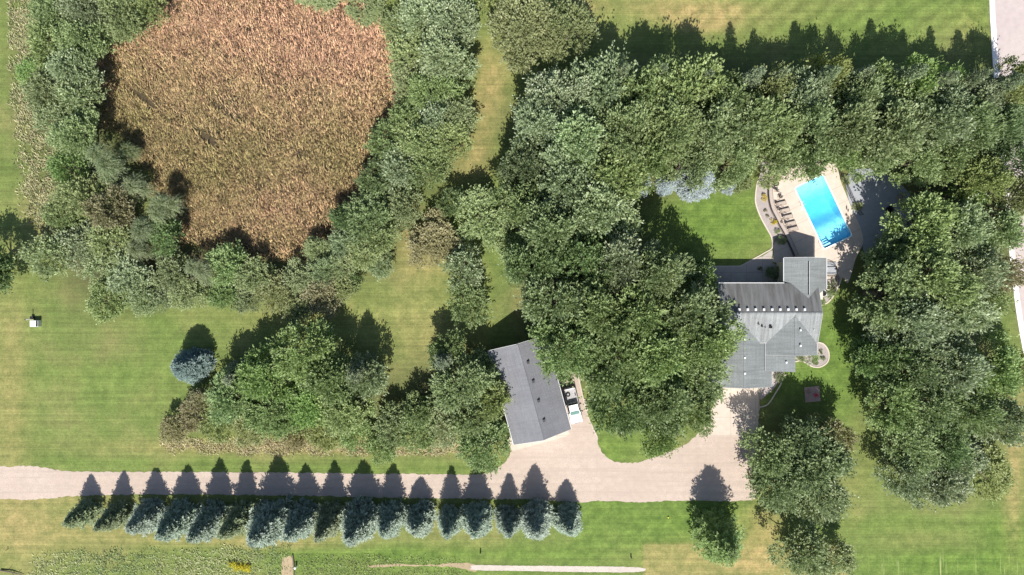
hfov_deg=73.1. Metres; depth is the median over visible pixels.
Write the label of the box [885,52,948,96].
broadleaf tree
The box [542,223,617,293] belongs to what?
broadleaf tree
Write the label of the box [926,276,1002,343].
broadleaf tree
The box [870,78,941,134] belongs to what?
broadleaf tree
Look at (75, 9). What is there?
broadleaf tree
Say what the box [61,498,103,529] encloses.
spruce tree
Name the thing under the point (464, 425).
broadleaf tree
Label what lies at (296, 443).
broadleaf tree
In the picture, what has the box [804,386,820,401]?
brick pad
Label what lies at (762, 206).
planting bed
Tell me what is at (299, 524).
spruce tree
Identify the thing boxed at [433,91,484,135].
broadleaf tree
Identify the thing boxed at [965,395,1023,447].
broadleaf tree
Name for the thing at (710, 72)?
pine tree
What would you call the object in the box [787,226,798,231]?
sun lounger
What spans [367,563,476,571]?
dirt track
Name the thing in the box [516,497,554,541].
spruce tree
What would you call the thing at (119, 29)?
broadleaf tree
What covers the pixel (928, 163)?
broadleaf tree
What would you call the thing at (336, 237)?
broadleaf tree
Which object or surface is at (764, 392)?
planting bed
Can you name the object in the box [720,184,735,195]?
spruce tree
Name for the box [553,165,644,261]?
broadleaf tree
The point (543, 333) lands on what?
broadleaf tree
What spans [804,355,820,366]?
garden shrub
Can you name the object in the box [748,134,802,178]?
broadleaf tree
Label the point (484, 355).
broadleaf tree
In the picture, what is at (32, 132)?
rough grass
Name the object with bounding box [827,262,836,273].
stone step
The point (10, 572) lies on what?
fallen branch
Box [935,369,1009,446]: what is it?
broadleaf tree
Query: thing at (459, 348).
broadleaf tree
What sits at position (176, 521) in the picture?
spruce tree
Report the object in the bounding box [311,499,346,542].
spruce tree
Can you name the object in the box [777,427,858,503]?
broadleaf tree
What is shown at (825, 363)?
edging kerb
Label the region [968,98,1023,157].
broadleaf tree
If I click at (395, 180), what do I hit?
broadleaf tree
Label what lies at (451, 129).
broadleaf tree
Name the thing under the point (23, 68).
broadleaf tree
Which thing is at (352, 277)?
shrub
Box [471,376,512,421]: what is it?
broadleaf tree
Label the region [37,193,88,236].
broadleaf tree
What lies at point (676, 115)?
broadleaf tree
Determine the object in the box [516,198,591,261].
broadleaf tree
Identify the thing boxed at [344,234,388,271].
broadleaf tree
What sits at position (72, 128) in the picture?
broadleaf tree
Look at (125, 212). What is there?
broadleaf tree
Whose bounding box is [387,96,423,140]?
broadleaf tree
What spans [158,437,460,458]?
seed grass
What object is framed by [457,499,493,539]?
spruce tree
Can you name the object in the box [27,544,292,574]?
wild grass
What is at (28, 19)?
broadleaf tree
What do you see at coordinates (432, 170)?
broadleaf tree
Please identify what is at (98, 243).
broadleaf tree
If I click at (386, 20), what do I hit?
broadleaf tree
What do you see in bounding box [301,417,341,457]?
broadleaf tree
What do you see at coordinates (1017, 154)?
broadleaf tree
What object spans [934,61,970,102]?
broadleaf tree
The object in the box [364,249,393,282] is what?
broadleaf tree
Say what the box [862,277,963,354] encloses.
broadleaf tree
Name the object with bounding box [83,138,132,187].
willow tree
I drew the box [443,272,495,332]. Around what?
broadleaf tree
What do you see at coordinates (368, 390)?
broadleaf tree
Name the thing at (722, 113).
broadleaf tree
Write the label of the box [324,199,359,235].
broadleaf tree
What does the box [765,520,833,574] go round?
broadleaf tree
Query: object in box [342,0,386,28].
shrub
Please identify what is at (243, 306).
broadleaf tree
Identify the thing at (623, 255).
broadleaf tree
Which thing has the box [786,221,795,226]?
sun lounger
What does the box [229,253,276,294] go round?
broadleaf tree
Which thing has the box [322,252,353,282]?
broadleaf tree
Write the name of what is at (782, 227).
retaining wall
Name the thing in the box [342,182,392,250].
broadleaf tree
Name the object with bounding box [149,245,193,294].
broadleaf tree
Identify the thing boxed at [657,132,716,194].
broadleaf tree
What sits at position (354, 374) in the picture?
pine tree
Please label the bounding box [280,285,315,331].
broadleaf tree
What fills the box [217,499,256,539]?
spruce tree
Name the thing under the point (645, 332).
broadleaf tree
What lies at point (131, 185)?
willow tree
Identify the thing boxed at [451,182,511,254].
broadleaf tree
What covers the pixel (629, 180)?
broadleaf tree
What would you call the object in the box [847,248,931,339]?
broadleaf tree
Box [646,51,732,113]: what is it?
broadleaf tree
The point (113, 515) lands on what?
spruce tree
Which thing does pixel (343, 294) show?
shrub
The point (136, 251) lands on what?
willow tree
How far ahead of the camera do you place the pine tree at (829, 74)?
101.58 m
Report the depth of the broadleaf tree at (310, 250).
110.47 m
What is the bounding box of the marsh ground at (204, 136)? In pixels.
[107,0,407,255]
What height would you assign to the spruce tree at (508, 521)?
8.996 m
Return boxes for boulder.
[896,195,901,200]
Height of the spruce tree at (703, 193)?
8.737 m
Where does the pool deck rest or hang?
on the lawn at (80, 390)
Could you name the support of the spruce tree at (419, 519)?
on the lawn at (80, 390)
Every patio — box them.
[691,250,775,287]
[846,168,912,255]
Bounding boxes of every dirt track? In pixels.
[281,556,292,574]
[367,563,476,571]
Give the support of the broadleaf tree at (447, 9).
on the lawn at (80, 390)
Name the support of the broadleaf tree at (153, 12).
on the marsh ground at (204, 136)
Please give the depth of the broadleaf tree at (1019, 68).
104.52 m
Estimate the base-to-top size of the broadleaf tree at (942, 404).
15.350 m
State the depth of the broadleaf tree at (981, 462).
107.03 m
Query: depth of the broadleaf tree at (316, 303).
110.74 m
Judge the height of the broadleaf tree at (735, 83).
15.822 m
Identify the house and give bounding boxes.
[707,257,826,388]
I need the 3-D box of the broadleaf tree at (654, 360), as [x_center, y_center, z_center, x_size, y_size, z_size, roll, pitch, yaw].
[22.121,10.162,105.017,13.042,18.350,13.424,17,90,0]
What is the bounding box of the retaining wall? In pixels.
[767,159,798,256]
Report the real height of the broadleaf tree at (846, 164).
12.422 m
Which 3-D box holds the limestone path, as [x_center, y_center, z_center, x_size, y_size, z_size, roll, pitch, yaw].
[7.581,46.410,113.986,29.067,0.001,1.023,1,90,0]
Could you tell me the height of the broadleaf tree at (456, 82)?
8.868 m
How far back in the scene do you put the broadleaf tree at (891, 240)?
106.68 m
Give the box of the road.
[995,0,1023,323]
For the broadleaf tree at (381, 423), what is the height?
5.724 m
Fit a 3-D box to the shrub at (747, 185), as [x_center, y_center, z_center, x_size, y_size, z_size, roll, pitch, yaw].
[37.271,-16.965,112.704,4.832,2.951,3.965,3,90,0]
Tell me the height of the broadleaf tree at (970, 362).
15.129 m
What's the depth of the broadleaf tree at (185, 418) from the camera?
110.73 m
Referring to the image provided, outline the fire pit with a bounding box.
[886,206,893,212]
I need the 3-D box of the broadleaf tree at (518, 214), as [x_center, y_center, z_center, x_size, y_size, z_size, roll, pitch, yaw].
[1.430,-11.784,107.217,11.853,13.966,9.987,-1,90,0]
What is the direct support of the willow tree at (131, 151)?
on the lawn at (80, 390)
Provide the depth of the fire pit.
113.85 m
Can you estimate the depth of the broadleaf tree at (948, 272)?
100.65 m
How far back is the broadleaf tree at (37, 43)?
107.48 m
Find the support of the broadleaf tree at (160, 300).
on the lawn at (80, 390)
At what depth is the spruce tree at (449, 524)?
109.50 m
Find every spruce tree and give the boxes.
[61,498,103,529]
[92,499,132,531]
[124,496,169,536]
[153,496,203,543]
[169,346,216,385]
[186,498,232,543]
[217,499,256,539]
[245,492,292,549]
[281,496,320,542]
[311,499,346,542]
[339,494,378,547]
[373,497,407,538]
[399,499,437,539]
[435,503,462,539]
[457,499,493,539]
[493,504,522,538]
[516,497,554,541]
[550,499,583,537]
[639,171,651,198]
[654,176,677,196]
[673,160,716,202]
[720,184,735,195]
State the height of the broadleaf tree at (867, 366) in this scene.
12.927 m
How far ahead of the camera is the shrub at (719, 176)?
111.65 m
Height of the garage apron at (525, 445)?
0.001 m
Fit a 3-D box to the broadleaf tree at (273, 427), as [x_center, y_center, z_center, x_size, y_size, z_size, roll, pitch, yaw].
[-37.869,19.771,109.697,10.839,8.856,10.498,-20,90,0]
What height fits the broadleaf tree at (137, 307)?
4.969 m
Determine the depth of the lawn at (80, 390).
114.00 m
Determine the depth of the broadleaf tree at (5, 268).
108.62 m
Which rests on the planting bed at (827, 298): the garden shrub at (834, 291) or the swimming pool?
the garden shrub at (834, 291)
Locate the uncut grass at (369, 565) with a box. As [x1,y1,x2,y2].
[298,554,462,574]
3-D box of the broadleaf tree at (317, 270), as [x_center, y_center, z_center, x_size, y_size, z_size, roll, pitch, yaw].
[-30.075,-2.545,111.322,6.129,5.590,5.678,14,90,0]
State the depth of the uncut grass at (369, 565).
113.91 m
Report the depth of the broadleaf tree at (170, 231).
108.87 m
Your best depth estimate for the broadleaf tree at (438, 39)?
106.20 m
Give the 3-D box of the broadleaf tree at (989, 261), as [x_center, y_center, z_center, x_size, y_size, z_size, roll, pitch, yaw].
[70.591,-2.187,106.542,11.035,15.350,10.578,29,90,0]
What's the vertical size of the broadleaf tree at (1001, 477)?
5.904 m
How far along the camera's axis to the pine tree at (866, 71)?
102.62 m
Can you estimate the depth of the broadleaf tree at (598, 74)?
102.54 m
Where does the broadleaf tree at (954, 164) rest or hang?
on the lawn at (80, 390)
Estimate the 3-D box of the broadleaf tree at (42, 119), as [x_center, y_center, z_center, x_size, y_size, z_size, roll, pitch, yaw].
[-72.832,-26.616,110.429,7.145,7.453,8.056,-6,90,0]
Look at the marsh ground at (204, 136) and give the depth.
113.99 m
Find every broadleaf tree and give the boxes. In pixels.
[0,241,22,294]
[13,55,50,84]
[13,230,81,283]
[17,0,73,37]
[18,64,69,118]
[24,18,59,43]
[24,18,78,74]
[30,95,72,143]
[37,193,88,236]
[40,148,92,187]
[42,42,106,102]
[44,105,102,163]
[44,171,118,220]
[45,13,117,70]
[46,77,110,122]
[50,220,104,274]
[52,0,109,35]
[73,244,120,290]
[74,182,140,233]
[82,217,134,264]
[83,277,130,325]
[93,0,155,46]
[104,245,153,308]
[120,276,162,319]
[126,0,169,26]
[143,215,189,258]
[143,281,181,314]
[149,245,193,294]
[154,413,194,444]
[165,272,208,311]
[176,395,211,434]
[183,386,213,416]
[195,398,232,446]
[201,363,256,427]
[203,238,248,288]
[204,280,246,311]
[223,402,267,450]
[228,282,266,314]
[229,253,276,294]
[230,340,296,406]
[236,380,301,441]
[253,267,293,314]
[264,316,341,385]
[277,255,326,297]
[277,413,311,454]
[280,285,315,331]
[281,378,328,434]
[295,277,341,324]
[295,351,357,406]
[300,235,331,264]
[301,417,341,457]
[307,254,343,286]
[315,381,379,438]
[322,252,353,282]
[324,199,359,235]
[327,220,357,261]
[334,417,373,457]
[340,350,389,403]
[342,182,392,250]
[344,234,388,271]
[351,156,390,196]
[359,216,407,254]
[360,116,406,164]
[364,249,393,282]
[364,430,396,467]
[371,400,408,455]
[376,1,425,46]
[376,141,422,201]
[384,24,427,82]
[386,187,426,234]
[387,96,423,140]
[388,58,433,106]
[388,411,437,453]
[390,0,444,41]
[390,116,447,175]
[398,388,445,431]
[403,69,465,115]
[403,207,461,268]
[404,151,457,194]
[407,89,459,142]
[413,25,480,81]
[419,120,474,164]
[419,403,458,450]
[420,0,481,55]
[425,323,467,376]
[426,350,500,418]
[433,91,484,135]
[434,185,466,217]
[436,242,486,292]
[442,45,480,91]
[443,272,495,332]
[445,394,507,441]
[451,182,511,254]
[454,417,511,479]
[458,345,499,382]
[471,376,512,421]
[478,0,513,30]
[482,0,570,74]
[483,175,550,241]
[493,133,555,194]
[497,229,529,265]
[497,238,570,288]
[509,91,567,157]
[513,269,594,336]
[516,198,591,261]
[522,63,601,142]
[526,306,610,386]
[529,0,602,69]
[529,96,625,177]
[530,138,607,216]
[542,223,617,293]
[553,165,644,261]
[559,265,643,355]
[562,40,639,128]
[573,313,648,400]
[577,358,651,440]
[579,230,663,300]
[580,134,657,214]
[588,86,668,178]
[602,269,680,353]
[608,53,684,128]
[618,307,702,399]
[620,243,700,302]
[626,368,696,444]
[628,91,706,166]
[630,137,674,194]
[634,406,688,459]
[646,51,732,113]
[646,277,737,352]
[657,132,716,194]
[668,94,748,168]
[673,309,753,372]
[673,380,718,440]
[676,342,733,408]
[683,254,721,297]
[693,61,760,137]
[704,96,785,156]
[707,135,761,191]
[731,61,800,109]
[735,425,807,490]
[740,455,808,521]
[742,89,807,160]
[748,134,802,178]
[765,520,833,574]
[773,132,838,184]
[777,63,843,134]
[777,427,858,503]
[778,412,834,466]
[779,92,847,170]
[793,460,860,527]
[797,47,854,105]
[801,96,887,160]
[803,528,860,574]
[804,412,865,467]
[820,136,873,177]
[829,63,892,126]
[845,83,939,170]
[846,330,916,384]
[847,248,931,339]
[848,124,909,182]
[854,225,922,282]
[861,370,925,439]
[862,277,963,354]
[864,56,911,105]
[867,332,948,403]
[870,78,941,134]
[870,450,941,502]
[873,187,966,263]
[873,408,947,476]
[880,142,949,190]
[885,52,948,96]
[885,95,983,163]
[885,234,988,318]
[887,370,970,442]
[901,411,975,476]
[906,464,975,511]
[910,137,973,188]
[912,330,997,410]
[914,193,996,265]
[923,89,1015,162]
[923,238,1015,297]
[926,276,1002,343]
[927,69,976,137]
[932,176,991,207]
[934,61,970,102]
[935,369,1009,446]
[936,438,990,490]
[946,152,1016,206]
[947,327,1023,401]
[952,200,1023,254]
[958,72,1010,139]
[961,440,1017,506]
[962,273,1018,324]
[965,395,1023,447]
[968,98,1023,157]
[971,252,1023,295]
[981,136,1023,177]
[986,53,1023,108]
[986,167,1023,219]
[986,343,1023,391]
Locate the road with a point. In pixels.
(1009, 16)
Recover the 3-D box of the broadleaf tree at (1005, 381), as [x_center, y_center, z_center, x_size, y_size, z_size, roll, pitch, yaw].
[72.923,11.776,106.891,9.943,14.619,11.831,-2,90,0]
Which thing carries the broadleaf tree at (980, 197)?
on the lawn at (80, 390)
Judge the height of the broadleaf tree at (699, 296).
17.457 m
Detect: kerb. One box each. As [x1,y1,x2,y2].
[578,377,597,436]
[697,162,772,266]
[760,374,785,407]
[795,342,829,367]
[824,266,841,304]
[989,0,1023,352]
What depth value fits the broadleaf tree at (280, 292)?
110.41 m
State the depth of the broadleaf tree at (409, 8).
107.69 m
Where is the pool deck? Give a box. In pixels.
[772,160,862,282]
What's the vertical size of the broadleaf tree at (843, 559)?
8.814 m
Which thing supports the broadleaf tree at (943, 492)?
on the lawn at (80, 390)
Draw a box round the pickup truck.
[563,386,582,423]
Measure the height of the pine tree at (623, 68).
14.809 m
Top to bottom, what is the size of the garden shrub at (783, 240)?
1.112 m
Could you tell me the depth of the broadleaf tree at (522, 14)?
105.06 m
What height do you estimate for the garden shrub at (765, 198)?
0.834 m
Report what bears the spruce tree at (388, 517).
on the lawn at (80, 390)
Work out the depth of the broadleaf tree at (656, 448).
105.43 m
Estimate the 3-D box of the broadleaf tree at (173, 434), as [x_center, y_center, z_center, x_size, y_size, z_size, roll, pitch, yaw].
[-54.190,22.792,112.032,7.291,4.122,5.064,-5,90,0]
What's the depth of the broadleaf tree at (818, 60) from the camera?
104.45 m
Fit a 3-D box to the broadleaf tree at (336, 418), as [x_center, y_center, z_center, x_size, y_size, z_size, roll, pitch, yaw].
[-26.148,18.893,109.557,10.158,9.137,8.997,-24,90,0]
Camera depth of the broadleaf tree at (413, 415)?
109.22 m
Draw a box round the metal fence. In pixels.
[838,162,863,214]
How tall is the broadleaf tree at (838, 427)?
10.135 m
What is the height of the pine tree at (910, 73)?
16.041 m
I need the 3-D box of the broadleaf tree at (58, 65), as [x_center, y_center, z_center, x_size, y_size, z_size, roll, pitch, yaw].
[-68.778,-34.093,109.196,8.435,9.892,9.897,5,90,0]
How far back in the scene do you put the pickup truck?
112.86 m
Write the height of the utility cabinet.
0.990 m
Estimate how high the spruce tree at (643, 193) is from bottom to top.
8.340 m
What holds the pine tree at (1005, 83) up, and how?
on the lawn at (80, 390)
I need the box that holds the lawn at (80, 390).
[0,0,1023,574]
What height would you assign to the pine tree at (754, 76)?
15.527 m
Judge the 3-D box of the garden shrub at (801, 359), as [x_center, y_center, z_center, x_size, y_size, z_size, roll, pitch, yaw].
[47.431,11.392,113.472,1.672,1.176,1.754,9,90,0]
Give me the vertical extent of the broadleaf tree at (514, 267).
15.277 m
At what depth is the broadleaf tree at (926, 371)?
103.14 m
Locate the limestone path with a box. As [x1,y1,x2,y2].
[470,565,645,572]
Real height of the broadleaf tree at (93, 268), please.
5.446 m
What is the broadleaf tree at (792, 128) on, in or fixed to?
on the lawn at (80, 390)
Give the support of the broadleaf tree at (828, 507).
on the lawn at (80, 390)
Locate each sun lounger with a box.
[776,200,785,206]
[780,207,789,213]
[781,214,792,219]
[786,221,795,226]
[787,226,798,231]
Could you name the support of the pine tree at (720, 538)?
on the lawn at (80, 390)
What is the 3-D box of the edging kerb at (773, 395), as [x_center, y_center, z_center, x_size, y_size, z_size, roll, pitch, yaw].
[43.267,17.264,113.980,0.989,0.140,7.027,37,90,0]
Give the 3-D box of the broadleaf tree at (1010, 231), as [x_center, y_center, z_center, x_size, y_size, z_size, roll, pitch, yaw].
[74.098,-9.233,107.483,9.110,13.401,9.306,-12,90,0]
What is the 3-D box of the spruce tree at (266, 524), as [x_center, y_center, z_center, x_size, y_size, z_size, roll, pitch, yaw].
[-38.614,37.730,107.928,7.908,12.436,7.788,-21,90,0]
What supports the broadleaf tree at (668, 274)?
on the lawn at (80, 390)
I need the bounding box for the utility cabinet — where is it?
[30,320,41,326]
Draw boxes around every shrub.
[294,0,341,15]
[323,276,363,304]
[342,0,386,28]
[346,271,365,290]
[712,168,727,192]
[732,177,754,194]
[757,168,783,189]
[761,194,767,201]
[765,265,778,279]
[773,372,785,381]
[775,236,787,244]
[796,356,804,361]
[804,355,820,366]
[823,290,835,299]
[827,278,837,294]
[841,175,850,184]
[851,202,863,211]
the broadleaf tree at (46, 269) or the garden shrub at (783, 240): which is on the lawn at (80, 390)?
the broadleaf tree at (46, 269)
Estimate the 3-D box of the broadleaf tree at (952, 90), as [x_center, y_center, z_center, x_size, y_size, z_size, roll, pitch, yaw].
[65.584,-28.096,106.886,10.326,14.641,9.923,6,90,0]
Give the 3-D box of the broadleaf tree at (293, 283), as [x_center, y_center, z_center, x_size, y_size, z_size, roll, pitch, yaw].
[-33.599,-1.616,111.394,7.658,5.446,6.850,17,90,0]
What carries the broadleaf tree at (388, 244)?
on the lawn at (80, 390)
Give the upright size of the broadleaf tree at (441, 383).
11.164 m
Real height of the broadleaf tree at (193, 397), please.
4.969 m
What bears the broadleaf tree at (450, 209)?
on the lawn at (80, 390)
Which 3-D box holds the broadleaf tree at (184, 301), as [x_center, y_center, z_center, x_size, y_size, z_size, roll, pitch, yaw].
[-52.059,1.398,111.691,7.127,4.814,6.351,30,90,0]
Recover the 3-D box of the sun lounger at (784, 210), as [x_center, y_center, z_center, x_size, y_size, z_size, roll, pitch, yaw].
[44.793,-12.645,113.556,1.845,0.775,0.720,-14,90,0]
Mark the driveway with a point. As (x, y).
(576, 464)
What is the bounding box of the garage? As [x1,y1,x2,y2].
[488,338,571,444]
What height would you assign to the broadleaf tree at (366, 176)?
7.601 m
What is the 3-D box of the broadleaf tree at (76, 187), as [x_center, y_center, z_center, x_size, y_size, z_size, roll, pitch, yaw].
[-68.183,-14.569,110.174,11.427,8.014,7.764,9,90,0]
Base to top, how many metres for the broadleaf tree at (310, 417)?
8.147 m
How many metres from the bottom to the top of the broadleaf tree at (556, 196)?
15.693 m
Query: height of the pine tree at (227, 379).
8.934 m
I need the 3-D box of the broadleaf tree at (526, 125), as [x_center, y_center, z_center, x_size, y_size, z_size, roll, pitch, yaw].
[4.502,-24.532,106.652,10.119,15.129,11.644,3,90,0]
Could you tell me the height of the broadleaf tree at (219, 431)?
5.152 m
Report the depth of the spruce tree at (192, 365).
110.15 m
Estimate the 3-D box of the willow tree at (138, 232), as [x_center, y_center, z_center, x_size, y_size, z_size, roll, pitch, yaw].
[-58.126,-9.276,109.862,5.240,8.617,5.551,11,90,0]
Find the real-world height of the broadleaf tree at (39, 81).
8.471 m
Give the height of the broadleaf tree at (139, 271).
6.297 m
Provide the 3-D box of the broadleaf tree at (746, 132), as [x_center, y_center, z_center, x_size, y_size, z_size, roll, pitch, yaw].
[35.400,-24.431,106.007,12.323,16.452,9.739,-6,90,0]
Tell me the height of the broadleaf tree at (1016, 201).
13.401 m
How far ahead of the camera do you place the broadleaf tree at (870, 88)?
102.57 m
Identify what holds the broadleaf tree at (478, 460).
on the lawn at (80, 390)
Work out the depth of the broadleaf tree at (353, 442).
110.61 m
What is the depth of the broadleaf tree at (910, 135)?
100.38 m
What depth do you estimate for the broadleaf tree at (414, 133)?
107.42 m
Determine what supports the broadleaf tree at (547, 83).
on the lawn at (80, 390)
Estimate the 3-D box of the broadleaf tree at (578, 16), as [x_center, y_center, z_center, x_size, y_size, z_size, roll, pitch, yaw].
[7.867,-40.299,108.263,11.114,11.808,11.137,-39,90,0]
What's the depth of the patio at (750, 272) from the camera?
113.97 m
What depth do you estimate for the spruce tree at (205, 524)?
108.49 m
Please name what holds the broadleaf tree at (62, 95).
on the lawn at (80, 390)
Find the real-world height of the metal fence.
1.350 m
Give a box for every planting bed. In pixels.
[756,162,783,246]
[759,372,783,399]
[795,343,827,366]
[821,277,840,303]
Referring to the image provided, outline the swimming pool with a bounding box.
[795,174,851,248]
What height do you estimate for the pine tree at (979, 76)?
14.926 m
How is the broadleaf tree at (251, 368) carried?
on the lawn at (80, 390)
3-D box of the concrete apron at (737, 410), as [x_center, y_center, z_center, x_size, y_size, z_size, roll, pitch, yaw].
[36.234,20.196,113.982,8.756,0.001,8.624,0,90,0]
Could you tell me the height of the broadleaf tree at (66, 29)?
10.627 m
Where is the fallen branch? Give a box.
[0,570,21,574]
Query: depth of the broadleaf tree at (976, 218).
103.66 m
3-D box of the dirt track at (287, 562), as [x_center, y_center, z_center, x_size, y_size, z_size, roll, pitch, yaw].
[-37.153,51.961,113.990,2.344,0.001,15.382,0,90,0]
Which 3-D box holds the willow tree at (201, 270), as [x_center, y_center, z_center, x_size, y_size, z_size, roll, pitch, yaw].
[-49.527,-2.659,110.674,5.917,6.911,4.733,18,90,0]
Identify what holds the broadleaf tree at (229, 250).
on the lawn at (80, 390)
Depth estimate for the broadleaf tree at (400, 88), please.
109.52 m
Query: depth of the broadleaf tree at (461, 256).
108.20 m
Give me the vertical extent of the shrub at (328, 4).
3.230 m
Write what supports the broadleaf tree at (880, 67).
on the lawn at (80, 390)
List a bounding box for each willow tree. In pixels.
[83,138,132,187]
[117,140,144,163]
[118,170,159,204]
[125,238,156,264]
[128,213,158,244]
[145,192,187,225]
[183,256,216,286]
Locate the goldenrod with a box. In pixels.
[228,561,250,572]
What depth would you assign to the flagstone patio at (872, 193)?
113.97 m
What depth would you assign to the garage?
108.56 m
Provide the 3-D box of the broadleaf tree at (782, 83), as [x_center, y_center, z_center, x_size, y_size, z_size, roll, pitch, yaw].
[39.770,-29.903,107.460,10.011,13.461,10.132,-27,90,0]
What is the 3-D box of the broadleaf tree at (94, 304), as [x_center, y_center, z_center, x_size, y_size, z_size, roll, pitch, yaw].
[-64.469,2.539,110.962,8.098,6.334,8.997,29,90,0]
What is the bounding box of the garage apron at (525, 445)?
[508,431,568,450]
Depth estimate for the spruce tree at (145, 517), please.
110.15 m
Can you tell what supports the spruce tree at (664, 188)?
on the lawn at (80, 390)
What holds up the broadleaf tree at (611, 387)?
on the lawn at (80, 390)
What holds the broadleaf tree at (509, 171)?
on the lawn at (80, 390)
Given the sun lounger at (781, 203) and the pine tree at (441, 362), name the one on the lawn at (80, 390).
the pine tree at (441, 362)
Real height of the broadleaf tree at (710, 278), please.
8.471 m
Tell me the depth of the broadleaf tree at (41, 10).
107.13 m
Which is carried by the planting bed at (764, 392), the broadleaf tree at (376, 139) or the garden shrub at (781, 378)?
the garden shrub at (781, 378)
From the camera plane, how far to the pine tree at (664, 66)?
100.33 m
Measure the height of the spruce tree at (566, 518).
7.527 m
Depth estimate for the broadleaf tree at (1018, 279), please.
106.10 m
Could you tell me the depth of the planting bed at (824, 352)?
113.98 m
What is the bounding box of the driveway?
[0,373,759,502]
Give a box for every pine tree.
[222,359,256,389]
[344,351,381,385]
[429,342,457,371]
[607,63,630,94]
[640,62,670,84]
[682,69,714,92]
[690,505,746,567]
[727,65,765,92]
[756,67,788,97]
[786,65,842,98]
[827,65,876,105]
[862,63,929,93]
[910,70,959,94]
[943,68,993,102]
[967,71,1023,97]
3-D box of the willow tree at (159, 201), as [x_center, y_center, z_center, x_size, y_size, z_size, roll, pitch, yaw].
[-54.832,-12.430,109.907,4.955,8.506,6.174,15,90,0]
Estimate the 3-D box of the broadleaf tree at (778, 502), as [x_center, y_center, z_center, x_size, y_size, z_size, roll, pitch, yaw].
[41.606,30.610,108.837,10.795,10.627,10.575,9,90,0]
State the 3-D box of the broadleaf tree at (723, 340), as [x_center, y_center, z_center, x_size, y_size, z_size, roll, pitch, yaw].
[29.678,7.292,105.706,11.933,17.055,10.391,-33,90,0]
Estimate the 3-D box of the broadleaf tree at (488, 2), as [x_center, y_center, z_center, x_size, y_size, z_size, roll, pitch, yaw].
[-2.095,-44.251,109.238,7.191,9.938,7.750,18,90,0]
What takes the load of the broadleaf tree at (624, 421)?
on the lawn at (80, 390)
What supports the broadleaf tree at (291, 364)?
on the lawn at (80, 390)
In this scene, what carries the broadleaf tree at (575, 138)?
on the lawn at (80, 390)
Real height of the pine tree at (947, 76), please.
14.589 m
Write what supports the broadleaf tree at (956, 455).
on the lawn at (80, 390)
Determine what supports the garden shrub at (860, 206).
on the lawn at (80, 390)
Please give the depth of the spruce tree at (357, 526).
108.50 m
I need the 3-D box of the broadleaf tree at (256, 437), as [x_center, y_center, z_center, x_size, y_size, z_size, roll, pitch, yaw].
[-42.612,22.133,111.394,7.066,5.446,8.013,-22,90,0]
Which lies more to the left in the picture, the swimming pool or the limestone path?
the limestone path
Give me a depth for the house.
108.42 m
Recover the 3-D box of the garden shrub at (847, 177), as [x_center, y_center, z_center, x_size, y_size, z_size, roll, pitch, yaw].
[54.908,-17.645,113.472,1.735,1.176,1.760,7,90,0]
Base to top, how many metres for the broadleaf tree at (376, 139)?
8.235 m
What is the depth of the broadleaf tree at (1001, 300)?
104.69 m
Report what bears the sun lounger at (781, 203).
on the pool deck
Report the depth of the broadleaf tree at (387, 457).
110.46 m
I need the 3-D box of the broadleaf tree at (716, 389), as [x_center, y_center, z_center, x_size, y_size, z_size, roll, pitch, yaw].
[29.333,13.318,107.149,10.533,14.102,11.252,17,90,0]
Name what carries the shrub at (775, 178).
on the planting bed at (762, 206)
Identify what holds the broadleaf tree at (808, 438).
on the lawn at (80, 390)
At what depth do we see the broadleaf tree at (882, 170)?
105.36 m
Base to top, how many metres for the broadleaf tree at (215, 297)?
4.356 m
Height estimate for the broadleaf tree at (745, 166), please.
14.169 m
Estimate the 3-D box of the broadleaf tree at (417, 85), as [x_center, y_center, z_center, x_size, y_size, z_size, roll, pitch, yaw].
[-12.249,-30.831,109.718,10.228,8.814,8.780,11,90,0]
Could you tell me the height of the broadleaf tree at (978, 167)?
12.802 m
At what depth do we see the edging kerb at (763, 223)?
113.91 m
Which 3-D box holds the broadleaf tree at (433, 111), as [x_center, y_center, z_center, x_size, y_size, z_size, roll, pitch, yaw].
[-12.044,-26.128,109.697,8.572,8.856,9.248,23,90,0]
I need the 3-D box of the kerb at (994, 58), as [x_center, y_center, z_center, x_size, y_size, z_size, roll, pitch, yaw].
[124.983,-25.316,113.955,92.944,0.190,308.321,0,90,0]
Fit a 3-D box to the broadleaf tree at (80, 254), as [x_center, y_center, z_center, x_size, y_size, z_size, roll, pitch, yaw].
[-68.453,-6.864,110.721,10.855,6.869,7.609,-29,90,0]
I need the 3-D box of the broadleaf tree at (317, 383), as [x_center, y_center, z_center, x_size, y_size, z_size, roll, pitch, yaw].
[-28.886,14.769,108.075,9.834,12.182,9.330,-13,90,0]
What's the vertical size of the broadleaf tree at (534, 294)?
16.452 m
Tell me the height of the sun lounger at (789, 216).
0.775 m
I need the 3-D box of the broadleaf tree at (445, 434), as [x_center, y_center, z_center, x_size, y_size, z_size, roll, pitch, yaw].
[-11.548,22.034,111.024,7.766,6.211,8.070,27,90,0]
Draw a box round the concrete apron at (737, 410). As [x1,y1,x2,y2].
[705,388,757,435]
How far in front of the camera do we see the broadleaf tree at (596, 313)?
99.79 m
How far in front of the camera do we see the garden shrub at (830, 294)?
113.45 m
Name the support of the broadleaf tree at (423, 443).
on the lawn at (80, 390)
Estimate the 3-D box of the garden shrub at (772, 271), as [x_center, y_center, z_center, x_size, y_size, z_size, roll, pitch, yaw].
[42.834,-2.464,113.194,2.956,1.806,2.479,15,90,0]
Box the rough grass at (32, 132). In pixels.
[6,0,66,236]
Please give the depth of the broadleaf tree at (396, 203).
109.39 m
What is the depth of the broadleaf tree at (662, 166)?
103.07 m

